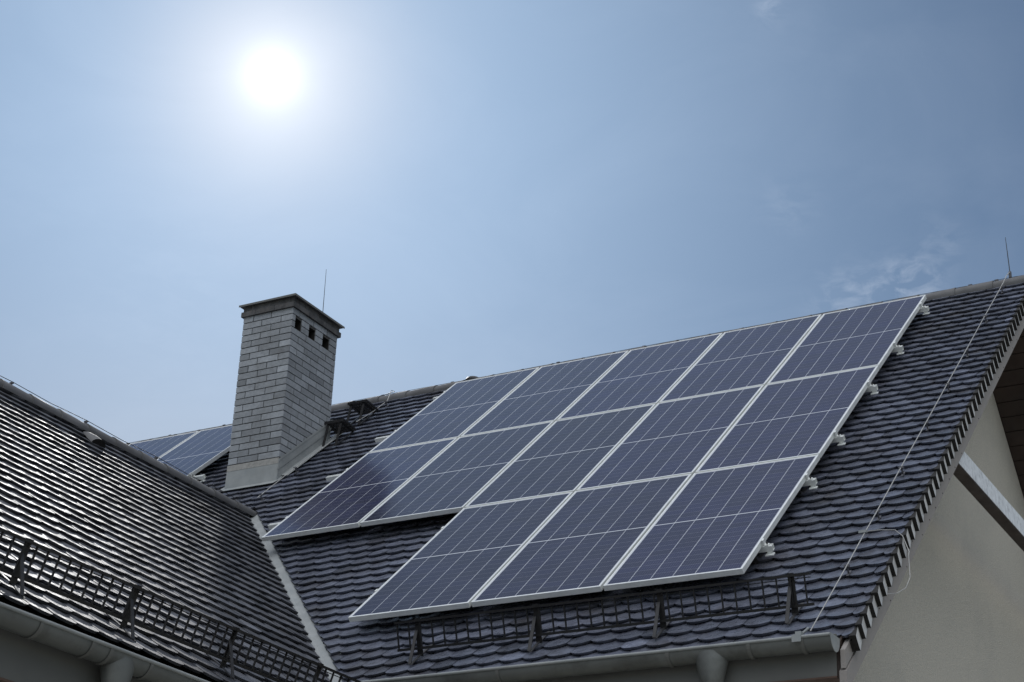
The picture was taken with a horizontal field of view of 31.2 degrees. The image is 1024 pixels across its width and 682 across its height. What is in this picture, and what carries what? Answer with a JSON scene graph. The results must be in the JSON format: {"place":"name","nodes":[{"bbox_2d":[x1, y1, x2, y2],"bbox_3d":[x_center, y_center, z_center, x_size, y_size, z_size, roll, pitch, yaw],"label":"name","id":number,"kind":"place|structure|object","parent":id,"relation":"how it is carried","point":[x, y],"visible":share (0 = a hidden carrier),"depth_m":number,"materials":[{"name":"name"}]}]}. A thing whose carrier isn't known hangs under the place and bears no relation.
{"place":"outdoors","nodes":[
{"label":"outdoors","id":0,"kind":"place"},
{"bbox_2d":[1,376,255,509],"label":"lightning conductor","id":1,"kind":"object","parent":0,"point":[155,457],"visible":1,"depth_m":15.89,"materials":[{"name":"metal"}]},
{"bbox_2d":[257,440,332,501],"bbox_3d":[-2.151,1.277,18.260,0.036,1.043,1.164,-11,-28,27],"label":"lightning conductor","id":2,"kind":"object","parent":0,"point":[261,495],"visible":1,"depth_m":18.20,"materials":[{"name":"metal"}]},
{"bbox_2d":[0,0,1023,442],"label":"sky","id":3,"kind":"structure","parent":0,"point":[479,188],"materials":[{"name":"blue"}]},
{"label":"ground","id":4,"kind":"structure","parent":0,"visible":0},
{"bbox_2d":[0,275,1023,681],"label":"house","id":5,"kind":"structure","parent":4,"relation":"on","point":[950,507],"depth_m":13.41,"materials":[{"name":"grey tile"}]},
{"bbox_2d":[0,527,360,681],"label":"snow guard","id":6,"kind":"object","parent":5,"relation":"on","point":[18,572],"visible":1,"depth_m":9.92,"materials":[{"name":"black metal"}]},
{"bbox_2d":[189,472,205,481],"bbox_3d":[-4.158,1.590,19.447,2.234,0.120,0.090,-11,-28,27],"label":"mounting rail","id":7,"kind":"object","parent":5,"relation":"attached to","point":[201,477],"visible":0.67,"depth_m":18.96,"materials":[{"name":"metal"}]},
{"bbox_2d":[157,425,231,476],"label":"solar panel","id":8,"kind":"object","parent":7,"relation":"attached to","point":[196,453],"visible":0.37,"depth_m":19.98,"materials":[{"name":"glass"}]},
{"bbox_2d":[322,418,355,446],"bbox_3d":[-1.809,1.001,19.054,0.249,0.314,0.293,-11,-28,27],"label":"roof step","id":9,"kind":"object","parent":5,"relation":"on","point":[342,425],"visible":1,"depth_m":19.06,"materials":[{"name":"black metal"}]},
{"bbox_2d":[347,399,378,424],"bbox_3d":[-1.619,0.818,19.619,0.249,0.314,0.293,-11,-28,27],"label":"roof step","id":10,"kind":"object","parent":5,"relation":"on","point":[366,405],"visible":0.94,"depth_m":19.63,"materials":[{"name":"black metal"}]},
{"bbox_2d":[356,390,394,421],"bbox_3d":[-1.448,0.715,19.849,0.197,0.679,0.827,-4,-25,13],"label":"lightning conductor","id":11,"kind":"object","parent":5,"relation":"attached to","point":[385,402],"visible":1,"depth_m":19.86,"materials":[{"name":"metal"}]},
{"bbox_2d":[268,430,845,528],"bbox_3d":[0.203,1.229,15.168,5.372,0.152,0.206,-11,-28,27],"label":"mounting rail","id":12,"kind":"object","parent":5,"relation":"attached to","point":[839,438],"visible":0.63,"depth_m":13.93,"materials":[{"name":"metal"}]},
{"bbox_2d":[261,438,457,540],"bbox_3d":[-1.337,1.321,16.517,1.000,0.038,2.015,-11,13,27],"label":"solar panel","id":13,"kind":"object","parent":12,"relation":"attached to","point":[354,495],"visible":1,"depth_m":16.39,"materials":[{"name":"glass"}]},
{"bbox_2d":[360,421,553,526],"bbox_3d":[-0.443,1.146,16.052,1.000,0.040,2.015,-11,13,27],"label":"solar panel","id":14,"kind":"object","parent":12,"relation":"attached to","point":[459,474],"visible":1,"depth_m":15.93,"materials":[{"name":"glass"}]},
{"bbox_2d":[465,404,655,507],"bbox_3d":[0.451,0.972,15.588,1.000,0.038,2.015,-11,13,27],"label":"solar panel","id":15,"kind":"object","parent":12,"relation":"attached to","point":[564,455],"visible":1,"depth_m":15.50,"materials":[{"name":"glass"}]},
{"bbox_2d":[576,385,763,490],"bbox_3d":[1.343,0.795,15.123,1.000,0.040,2.015,-11,13,27],"label":"solar panel","id":16,"kind":"object","parent":12,"relation":"attached to","point":[684,436],"visible":1,"depth_m":15.03,"materials":[{"name":"glass"}]},
{"bbox_2d":[695,365,879,472],"bbox_3d":[2.237,0.620,14.659,1.000,0.040,2.015,-11,13,27],"label":"solar panel","id":17,"kind":"object","parent":12,"relation":"attached to","point":[801,417],"visible":1,"depth_m":14.56,"materials":[{"name":"glass"}]},
{"bbox_2d":[125,275,1021,443],"bbox_3d":[-0.824,0.513,20.032,13.000,0.074,0.063,-11,-28,27],"label":"lightning conductor","id":18,"kind":"object","parent":5,"relation":"attached to","point":[625,349],"visible":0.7,"depth_m":18.96,"materials":[{"name":"metal"}]},
{"bbox_2d":[374,538,774,591],"bbox_3d":[0.365,1.674,12.913,3.192,0.152,0.206,-11,-28,27],"label":"mounting rail","id":19,"kind":"object","parent":5,"relation":"attached to","point":[768,548],"visible":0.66,"depth_m":12.17,"materials":[{"name":"metal"}]},
{"bbox_2d":[348,492,572,621],"bbox_3d":[-0.343,1.606,13.823,1.000,0.038,2.015,-11,13,27],"label":"solar panel","id":20,"kind":"object","parent":19,"relation":"attached to","point":[462,558],"visible":1,"depth_m":13.69,"materials":[{"name":"glass"}]},
{"bbox_2d":[471,474,691,606],"bbox_3d":[0.550,1.430,13.358,1.000,0.038,2.015,-11,13,27],"label":"solar panel","id":21,"kind":"object","parent":19,"relation":"attached to","point":[583,541],"visible":1,"depth_m":13.22,"materials":[{"name":"glass"}]},
{"bbox_2d":[603,454,819,590],"bbox_3d":[1.443,1.255,12.893,1.000,0.038,2.015,-11,13,27],"label":"solar panel","id":22,"kind":"object","parent":19,"relation":"attached to","point":[715,523],"visible":1,"depth_m":12.75,"materials":[{"name":"glass"}]},
{"bbox_2d":[326,380,878,480],"bbox_3d":[0.634,0.874,16.174,5.412,0.152,0.206,-11,-28,27],"label":"mounting rail","id":23,"kind":"object","parent":5,"relation":"attached to","point":[872,387],"visible":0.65,"depth_m":14.93,"materials":[{"name":"metal"}]},
{"bbox_2d":[394,572,814,664],"bbox_3d":[0.546,1.832,11.806,2.980,0.336,0.237,-11,-28,27],"label":"snow guard","id":24,"kind":"object","parent":5,"relation":"on","point":[664,622],"visible":1,"depth_m":11.71,"materials":[{"name":"black metal"}]},
{"bbox_2d":[435,473,817,534],"bbox_3d":[0.817,1.313,13.919,3.192,0.152,0.206,-11,-28,27],"label":"mounting rail","id":25,"kind":"object","parent":5,"relation":"attached to","point":[812,482],"visible":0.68,"depth_m":13.17,"materials":[{"name":"metal"}]},
{"bbox_2d":[375,341,903,441],"bbox_3d":[1.032,0.556,17.058,5.412,0.152,0.206,-11,-28,27],"label":"mounting rail","id":26,"kind":"object","parent":5,"relation":"attached to","point":[899,349],"visible":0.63,"depth_m":15.81,"materials":[{"name":"metal"}]},
{"bbox_2d":[557,333,722,419],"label":"solar panel","id":27,"kind":"object","parent":26,"relation":"attached to","point":[649,375],"visible":1,"depth_m":17.27,"materials":[{"name":"glass"}]},
{"bbox_2d":[767,295,926,383],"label":"solar panel","id":28,"kind":"object","parent":26,"relation":"attached to","point":[852,339],"visible":1,"depth_m":16.34,"materials":[{"name":"glass"}]},
{"bbox_2d":[432,302,929,400],"bbox_3d":[1.523,0.189,18.032,5.312,0.152,0.206,-11,-28,27],"label":"mounting rail","id":29,"kind":"object","parent":5,"relation":"attached to","point":[924,309],"visible":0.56,"depth_m":16.80,"materials":[{"name":"metal"}]},
{"bbox_2d":[369,367,538,452],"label":"solar panel","id":30,"kind":"object","parent":29,"relation":"attached to","point":[457,410],"visible":1,"depth_m":18.21,"materials":[{"name":"glass"}]},
{"bbox_2d":[460,350,628,436],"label":"solar panel","id":31,"kind":"object","parent":29,"relation":"attached to","point":[549,393],"visible":1,"depth_m":17.74,"materials":[{"name":"glass"}]},
{"bbox_2d":[659,314,821,402],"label":"solar panel","id":32,"kind":"object","parent":29,"relation":"attached to","point":[744,358],"visible":1,"depth_m":16.81,"materials":[{"name":"glass"}]},
{"bbox_2d":[792,272,1009,641],"bbox_3d":[3.275,0.519,13.832,0.366,5.048,5.794,-11,-28,27],"label":"lightning conductor","id":33,"kind":"object","parent":5,"relation":"attached to","point":[796,636],"visible":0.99,"depth_m":12.27,"materials":[{"name":"metal"}]},
{"bbox_2d":[1005,237,1011,277],"bbox_3d":[4.681,-0.790,17.276,0.029,0.430,0.024,-11,-28,27],"label":"lightning rod","id":34,"kind":"object","parent":5,"relation":"attached to","point":[1010,274],"visible":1,"depth_m":17.23,"materials":[{"name":"metal"}]},
{"bbox_3d":[-3.653,1.178,20.607,2.204,0.121,0.090,-11,-28,27],"label":"mounting rail","id":35,"kind":"object","parent":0,"visible":0},
{"bbox_2d":[129,431,198,457],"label":"solar panel","id":36,"kind":"object","parent":35,"relation":"attached to","point":[159,447],"visible":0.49,"depth_m":20.85,"materials":[{"name":"glass"}]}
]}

